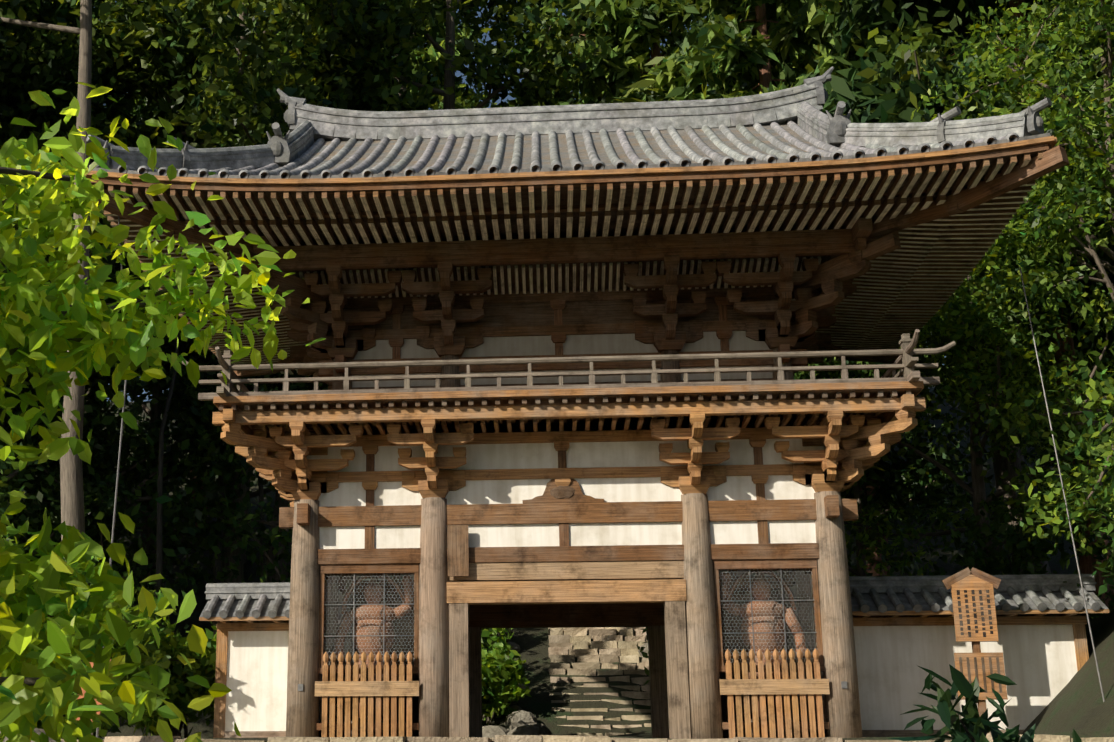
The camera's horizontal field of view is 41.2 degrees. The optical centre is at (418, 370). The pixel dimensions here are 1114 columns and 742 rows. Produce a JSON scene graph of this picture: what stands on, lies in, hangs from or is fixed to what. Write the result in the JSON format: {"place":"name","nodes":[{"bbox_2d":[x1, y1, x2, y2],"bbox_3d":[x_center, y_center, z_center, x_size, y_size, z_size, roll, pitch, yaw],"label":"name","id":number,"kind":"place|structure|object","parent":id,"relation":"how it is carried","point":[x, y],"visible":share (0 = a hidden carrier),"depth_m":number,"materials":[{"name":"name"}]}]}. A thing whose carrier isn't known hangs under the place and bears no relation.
{"place":"outdoors","nodes":[
{"label":"outdoors","id":0,"kind":"place"},
{"bbox_2d":[96,0,921,401],"label":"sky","id":1,"kind":"structure","parent":0,"point":[457,73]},
{"bbox_2d":[36,386,1113,741],"bbox_3d":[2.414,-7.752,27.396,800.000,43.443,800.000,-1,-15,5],"label":"ground","id":2,"kind":"structure","parent":0,"point":[1080,706],"depth_m":35.17,"materials":[{"name":"soil"}]},
{"bbox_2d":[1,523,24,576],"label":"leaves","id":3,"kind":"object","parent":2,"relation":"on","point":[8,544],"visible":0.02,"depth_m":24.68,"materials":[{"name":"green plant"}]},
{"bbox_2d":[0,0,91,581],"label":"utility pole","id":4,"kind":"object","parent":2,"relation":"on","point":[72,492],"visible":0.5,"depth_m":29.73,"materials":[{"name":"brown wood"}]},
{"bbox_2d":[0,0,133,395],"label":"broadleaf tree","id":5,"kind":"object","parent":2,"relation":"on","point":[11,32],"visible":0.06,"depth_m":37.46,"materials":[{"name":"green plant"}]},
{"bbox_2d":[26,594,139,738],"bbox_3d":[-6.555,4.764,23.229,4.362,2.832,2.983,-1,-15,5],"label":"shrub","id":6,"kind":"object","parent":2,"relation":"on","point":[102,732],"visible":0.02,"depth_m":22.44,"materials":[{"name":"green plant"}]},
{"bbox_2d":[35,571,144,738],"bbox_3d":[-6.050,4.902,25.230,2.966,3.039,4.102,-1,-15,5],"label":"shrub","id":7,"kind":"object","parent":2,"relation":"on","point":[39,724],"visible":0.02,"depth_m":24.77,"materials":[{"name":"green plant"}]},
{"bbox_2d":[2,151,186,424],"bbox_3d":[-8.259,1.692,35.380,5.365,14.829,5.371,-1,-15,5],"label":"broadleaf tree","id":8,"kind":"object","parent":2,"relation":"on","point":[139,403],"depth_m":35.82,"materials":[{"name":"green plant"}]},
{"bbox_2d":[2,65,186,564],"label":"broadleaf tree","id":9,"kind":"object","parent":2,"relation":"on","point":[101,411],"depth_m":46.47,"materials":[{"name":"green plant"}]},
{"bbox_2d":[0,0,201,480],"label":"broadleaf tree","id":10,"kind":"object","parent":2,"relation":"on","point":[98,120],"visible":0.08,"depth_m":39.23,"materials":[{"name":"green plant"}]},
{"bbox_2d":[41,557,168,734],"bbox_3d":[-6.633,5.304,27.570,3.151,3.839,4.742,-1,-15,5],"label":"shrub","id":11,"kind":"object","parent":2,"relation":"on","point":[115,728],"depth_m":27.47,"materials":[{"name":"green plant"}]},
{"bbox_2d":[0,212,225,628],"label":"broadleaf tree","id":12,"kind":"object","parent":2,"relation":"on","point":[90,498],"visible":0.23,"depth_m":36.20,"materials":[{"name":"green plant"}]},
{"bbox_2d":[17,73,211,522],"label":"broadleaf tree","id":13,"kind":"object","parent":2,"relation":"on","point":[137,108],"depth_m":48.16,"materials":[{"name":"green plant"}]},
{"bbox_2d":[58,555,172,738],"bbox_3d":[-5.487,4.731,24.168,3.063,3.739,3.090,-1,-15,5],"label":"shrub","id":14,"kind":"object","parent":2,"relation":"on","point":[150,724],"visible":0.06,"depth_m":23.83,"materials":[{"name":"green plant"}]},
{"bbox_2d":[0,82,240,741],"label":"tree","id":15,"kind":"object","parent":2,"relation":"on","point":[41,694],"visible":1,"depth_m":5.86,"materials":[{"name":"green plant"}]},
{"bbox_2d":[0,0,306,602],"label":"broadleaf tree","id":16,"kind":"object","parent":2,"relation":"on","point":[38,119],"visible":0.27,"depth_m":37.70,"materials":[{"name":"green plant"}]},
{"bbox_2d":[0,99,319,628],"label":"broadleaf tree","id":17,"kind":"object","parent":2,"relation":"on","point":[235,461],"visible":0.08,"depth_m":37.63,"materials":[{"name":"green plant"}]},
{"bbox_2d":[90,139,231,597],"bbox_3d":[-6.634,1.353,36.866,4.462,14.906,5.573,10,-18,-33],"label":"broadleaf tree","id":18,"kind":"object","parent":2,"relation":"on","point":[159,554],"depth_m":36.52,"materials":[{"name":"green plant"}]},
{"bbox_2d":[0,120,325,741],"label":"tree","id":19,"kind":"object","parent":2,"relation":"on","point":[105,338],"visible":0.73,"depth_m":9.32,"materials":[{"name":"green plant"}]},
{"bbox_2d":[125,587,216,737],"bbox_3d":[-4.230,5.451,26.335,3.218,2.949,2.742,12,-19,-38],"label":"shrub","id":20,"kind":"object","parent":2,"relation":"on","point":[183,691],"visible":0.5,"depth_m":25.76,"materials":[{"name":"green plant"}]},
{"bbox_2d":[134,317,226,467],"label":"broadleaf tree","id":21,"kind":"object","parent":2,"relation":"on","point":[150,388],"visible":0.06,"depth_m":41.01,"materials":[{"name":"green plant"}]},
{"bbox_2d":[88,338,275,563],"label":"broadleaf tree","id":22,"kind":"object","parent":2,"relation":"on","point":[256,493],"depth_m":46.25,"materials":[{"name":"green plant"}]},
{"bbox_2d":[113,0,267,533],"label":"conifer tree","id":23,"kind":"object","parent":2,"relation":"on","point":[215,4],"depth_m":53.40,"materials":[{"name":"green plant"}]},
{"bbox_2d":[50,0,400,651],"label":"broadleaf tree","id":24,"kind":"object","parent":2,"relation":"on","point":[178,40],"visible":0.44,"depth_m":38.13,"materials":[{"name":"green plant"}]},
{"bbox_2d":[145,330,322,582],"bbox_3d":[-4.655,2.577,39.569,4.897,11.367,5.193,-1,-15,5],"label":"broadleaf tree","id":25,"kind":"object","parent":2,"relation":"on","point":[180,388],"visible":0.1,"depth_m":38.85,"materials":[{"name":"green plant"}]},
{"bbox_2d":[164,304,310,642],"bbox_3d":[-5.151,1.526,39.050,5.141,14.021,5.615,-1,-15,5],"label":"broadleaf tree","id":26,"kind":"object","parent":2,"relation":"on","point":[218,561],"depth_m":38.06,"materials":[{"name":"green plant"}]},
{"bbox_2d":[178,1,406,444],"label":"conifer tree","id":27,"kind":"object","parent":2,"relation":"on","point":[324,386],"depth_m":42.02,"materials":[{"name":"green plant"}]},
{"bbox_2d":[162,0,460,582],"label":"broadleaf tree","id":28,"kind":"object","parent":2,"relation":"on","point":[337,28],"visible":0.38,"depth_m":41.23,"materials":[{"name":"green plant"}]},
{"bbox_2d":[0,642,648,741],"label":"rocks","id":29,"kind":"object","parent":2,"relation":"on","point":[520,721],"visible":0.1,"depth_m":32.66,"materials":[{"name":"grey stone"}]},
{"bbox_2d":[382,0,493,108],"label":"conifer tree","id":30,"kind":"object","parent":2,"relation":"on","point":[435,64],"visible":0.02,"depth_m":63.91,"materials":[{"name":"green plant"}]},
{"bbox_2d":[390,0,496,110],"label":"broadleaf tree","id":31,"kind":"object","parent":2,"relation":"on","point":[459,104],"visible":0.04,"depth_m":54.30,"materials":[{"name":"green plant"}]},
{"bbox_2d":[305,0,638,109],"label":"broadleaf tree","id":32,"kind":"object","parent":2,"relation":"on","point":[501,58],"visible":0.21,"depth_m":44.49,"materials":[{"name":"green plant"}]},
{"bbox_2d":[481,629,493,651],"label":"shrub","id":33,"kind":"object","parent":2,"relation":"on","point":[485,648],"depth_m":36.40,"materials":[{"name":"green plant"}]},
{"bbox_2d":[481,628,496,647],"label":"shrub","id":34,"kind":"object","parent":2,"relation":"on","point":[485,643],"depth_m":37.81,"materials":[{"name":"green plant"}]},
{"bbox_2d":[481,638,510,717],"bbox_3d":[0.597,6.832,31.142,2.710,2.941,2.450,-1,-15,5],"label":"shrub","id":35,"kind":"object","parent":2,"relation":"on","point":[490,690],"visible":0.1,"depth_m":31.17,"materials":[{"name":"green plant"}]},
{"bbox_2d":[481,628,530,724],"bbox_3d":[1.429,7.082,34.635,2.466,2.501,2.065,-1,-15,5],"label":"shrub","id":36,"kind":"object","parent":2,"relation":"on","point":[512,671],"visible":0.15,"depth_m":34.14,"materials":[{"name":"green plant"}]},
{"bbox_2d":[279,331,857,738],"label":"gate","id":37,"kind":"structure","parent":2,"relation":"on","point":[563,584],"depth_m":22.56,"materials":[{"name":"brown wood"}]},
{"bbox_2d":[228,217,898,389],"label":"roof brackets","id":38,"kind":"object","parent":37,"relation":"on","point":[658,292],"visible":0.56,"depth_m":23.28,"materials":[{"name":"brown wood"}]},
{"bbox_2d":[86,66,1051,202],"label":"roof ridges","id":39,"kind":"object","parent":38,"relation":"on","point":[801,106],"visible":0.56,"depth_m":26.07,"materials":[{"name":"grey tile"}]},
{"bbox_2d":[85,136,1068,377],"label":"roof rafters","id":40,"kind":"object","parent":38,"relation":"on","point":[927,259],"visible":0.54,"depth_m":21.70,"materials":[{"name":"brown wood"}]},
{"bbox_2d":[118,120,1018,218],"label":"roof tiles","id":41,"kind":"object","parent":40,"relation":"on","point":[794,155],"visible":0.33,"depth_m":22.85,"materials":[{"name":"grey tile"}]},
{"bbox_2d":[88,133,1050,178],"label":"roof eaves","id":42,"kind":"object","parent":40,"relation":"on","point":[613,167],"visible":0.04,"depth_m":20.80,"materials":[{"name":"brown wood"}]},
{"bbox_2d":[334,570,806,737],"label":"guardian statues","id":43,"kind":"object","parent":37,"relation":"in","point":[370,618],"depth_m":22.59,"materials":[{"name":"brown wood"}]},
{"bbox_2d":[324,568,816,667],"bbox_3d":[2.236,3.741,22.221,7.390,1.430,0.001,-1,-15,5],"label":"wire mesh","id":44,"kind":"object","parent":37,"relation":"attached to","point":[720,606],"visible":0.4,"depth_m":22.16,"materials":[{"name":"grey metal"}]},
{"bbox_2d":[298,568,846,690],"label":"gate rods","id":45,"kind":"object","parent":37,"relation":"attached to","point":[843,685],"visible":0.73,"depth_m":22.07,"materials":[{"name":"brown wood"}]},
{"bbox_2d":[286,491,861,738],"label":"pillars","id":46,"kind":"structure","parent":2,"relation":"on","point":[843,713],"depth_m":22.07,"materials":[{"name":"brown wood"}]},
{"bbox_2d":[220,408,917,506],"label":"support brackets","id":47,"kind":"object","parent":46,"relation":"on","point":[831,467],"visible":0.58,"depth_m":22.55,"materials":[{"name":"brown wood"}]},
{"bbox_2d":[182,329,955,459],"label":"balcony","id":48,"kind":"structure","parent":47,"relation":"on","point":[623,405],"depth_m":22.06,"materials":[{"name":"brown wood"}]},
{"bbox_2d":[331,347,794,427],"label":"railing posts","id":49,"kind":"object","parent":48,"relation":"on","point":[672,364],"depth_m":23.30,"materials":[{"name":"brown wood"}]},
{"bbox_2d":[500,0,665,106],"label":"conifer tree","id":50,"kind":"object","parent":2,"relation":"on","point":[561,101],"depth_m":54.76,"materials":[{"name":"green plant"}]},
{"bbox_2d":[61,627,1113,741],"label":"stone steps","id":51,"kind":"structure","parent":2,"relation":"on","point":[609,644],"depth_m":35.09,"materials":[{"name":"grey stone"}]},
{"bbox_2d":[76,659,110,721],"bbox_3d":[-4.345,4.756,19.546,0.550,1.946,0.075,-1,-15,5],"label":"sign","id":52,"kind":"object","parent":51,"relation":"on","point":[84,692],"depth_m":19.63,"materials":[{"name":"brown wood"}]},
{"bbox_2d":[942,567,1007,715],"bbox_3d":[8.544,4.380,22.444,0.890,2.752,0.164,-1,-15,5],"label":"notice board","id":53,"kind":"object","parent":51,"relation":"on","point":[974,610],"visible":0.94,"depth_m":22.49,"materials":[{"name":"brown wood"}]},
{"bbox_2d":[96,216,1104,737],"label":"guy wires","id":54,"kind":"object","parent":2,"relation":"on","point":[1050,428],"visible":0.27,"depth_m":21.64,"materials":[{"name":"grey metal"}]},
{"bbox_2d":[557,10,669,100],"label":"broadleaf tree","id":55,"kind":"object","parent":2,"relation":"on","point":[662,47],"depth_m":63.37,"materials":[{"name":"green plant"}]},
{"bbox_2d":[567,0,718,104],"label":"tree","id":56,"kind":"object","parent":2,"relation":"on","point":[625,72],"visible":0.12,"depth_m":45.36,"materials":[{"name":"green plant"}]},
{"bbox_2d":[636,627,649,684],"bbox_3d":[6.509,6.375,35.506,3.819,2.852,4.556,5,-16,-17],"label":"shrub","id":57,"kind":"object","parent":2,"relation":"on","point":[644,654],"visible":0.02,"depth_m":34.01,"materials":[{"name":"green plant"}]},
{"bbox_2d":[679,0,885,497],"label":"conifer tree","id":58,"kind":"object","parent":2,"relation":"on","point":[745,43],"visible":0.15,"depth_m":36.98,"materials":[{"name":"green plant"}]},
{"bbox_2d":[684,1,890,99],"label":"conifer tree","id":59,"kind":"object","parent":2,"relation":"on","point":[715,94],"depth_m":53.09,"materials":[{"name":"green plant"}]},
{"bbox_2d":[722,0,974,575],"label":"conifer tree","id":60,"kind":"object","parent":2,"relation":"on","point":[820,61],"visible":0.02,"depth_m":41.13,"materials":[{"name":"green plant"}]},
{"bbox_2d":[847,553,874,575],"bbox_3d":[9.163,6.135,34.494,4.340,3.931,3.834,-10,-18,34],"label":"tree","id":61,"kind":"object","parent":2,"relation":"on","point":[852,566],"depth_m":32.71,"materials":[{"name":"green plant"}]},
{"bbox_2d":[794,341,994,575],"bbox_3d":[9.954,3.462,32.623,7.426,9.866,5.374,12,-19,-37],"label":"broadleaf tree","id":62,"kind":"object","parent":2,"relation":"on","point":[911,476],"visible":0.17,"depth_m":32.88,"materials":[{"name":"green plant"}]},
{"bbox_2d":[793,0,1113,613],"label":"tree","id":63,"kind":"object","parent":2,"relation":"on","point":[865,17],"visible":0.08,"depth_m":32.22,"materials":[{"name":"green plant"}]},
{"bbox_2d":[796,210,1113,575],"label":"broadleaf tree","id":64,"kind":"object","parent":2,"relation":"on","point":[992,328],"visible":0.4,"depth_m":27.86,"materials":[{"name":"green plant"}]},
{"bbox_2d":[885,32,1028,490],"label":"broadleaf tree","id":65,"kind":"object","parent":2,"relation":"on","point":[917,49],"depth_m":48.44,"materials":[{"name":"green plant"}]},
{"bbox_2d":[851,0,1113,573],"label":"broadleaf tree","id":66,"kind":"object","parent":2,"relation":"on","point":[902,52],"visible":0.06,"depth_m":30.41,"materials":[{"name":"green plant"}]},
{"bbox_2d":[889,664,1081,741],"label":"shrub","id":67,"kind":"object","parent":2,"relation":"on","point":[971,725],"visible":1,"depth_m":6.07,"materials":[{"name":"green plant"}]},
{"bbox_2d":[909,0,1113,567],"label":"broadleaf tree","id":68,"kind":"object","parent":2,"relation":"on","point":[1051,220],"visible":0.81,"depth_m":25.25,"materials":[{"name":"green plant"}]},
{"bbox_2d":[922,52,1113,607],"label":"conifer tree","id":69,"kind":"object","parent":2,"relation":"on","point":[1109,357],"visible":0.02,"depth_m":38.32,"materials":[{"name":"green plant"}]},
{"bbox_2d":[933,493,1113,620],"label":"tree","id":70,"kind":"object","parent":2,"relation":"on","point":[997,563],"visible":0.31,"depth_m":25.91,"materials":[{"name":"green plant"}]},
{"bbox_2d":[1018,554,1083,615],"bbox_3d":[9.761,4.537,24.682,2.424,2.568,3.031,-1,-15,5],"label":"tree","id":71,"kind":"object","parent":2,"relation":"on","point":[1076,571],"depth_m":23.76,"materials":[{"name":"green plant"}]},
{"bbox_2d":[1037,419,1113,595],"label":"tree","id":72,"kind":"object","parent":2,"relation":"on","point":[1082,452],"visible":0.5,"depth_m":22.67,"materials":[{"name":"green plant"}]},
{"bbox_2d":[1079,24,1113,48],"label":"conifer tree","id":73,"kind":"object","parent":2,"relation":"on","point":[1091,45],"visible":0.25,"depth_m":26.66,"materials":[{"name":"green plant"}]},
{"bbox_2d":[1093,480,1113,546],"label":"tree","id":74,"kind":"object","parent":2,"relation":"on","point":[1111,506],"visible":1,"depth_m":20.46,"materials":[{"name":"green plant"}]},
{"bbox_2d":[199,609,1108,737],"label":"side wall","id":75,"kind":"structure","parent":0,"point":[1040,665],"depth_m":23.39,"materials":[{"name":"white paint"}]},
{"bbox_2d":[200,574,1108,623],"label":"wall roof tiles","id":76,"kind":"object","parent":75,"relation":"on","point":[1022,592],"visible":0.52,"depth_m":23.65,"materials":[{"name":"grey tile"}]}
]}

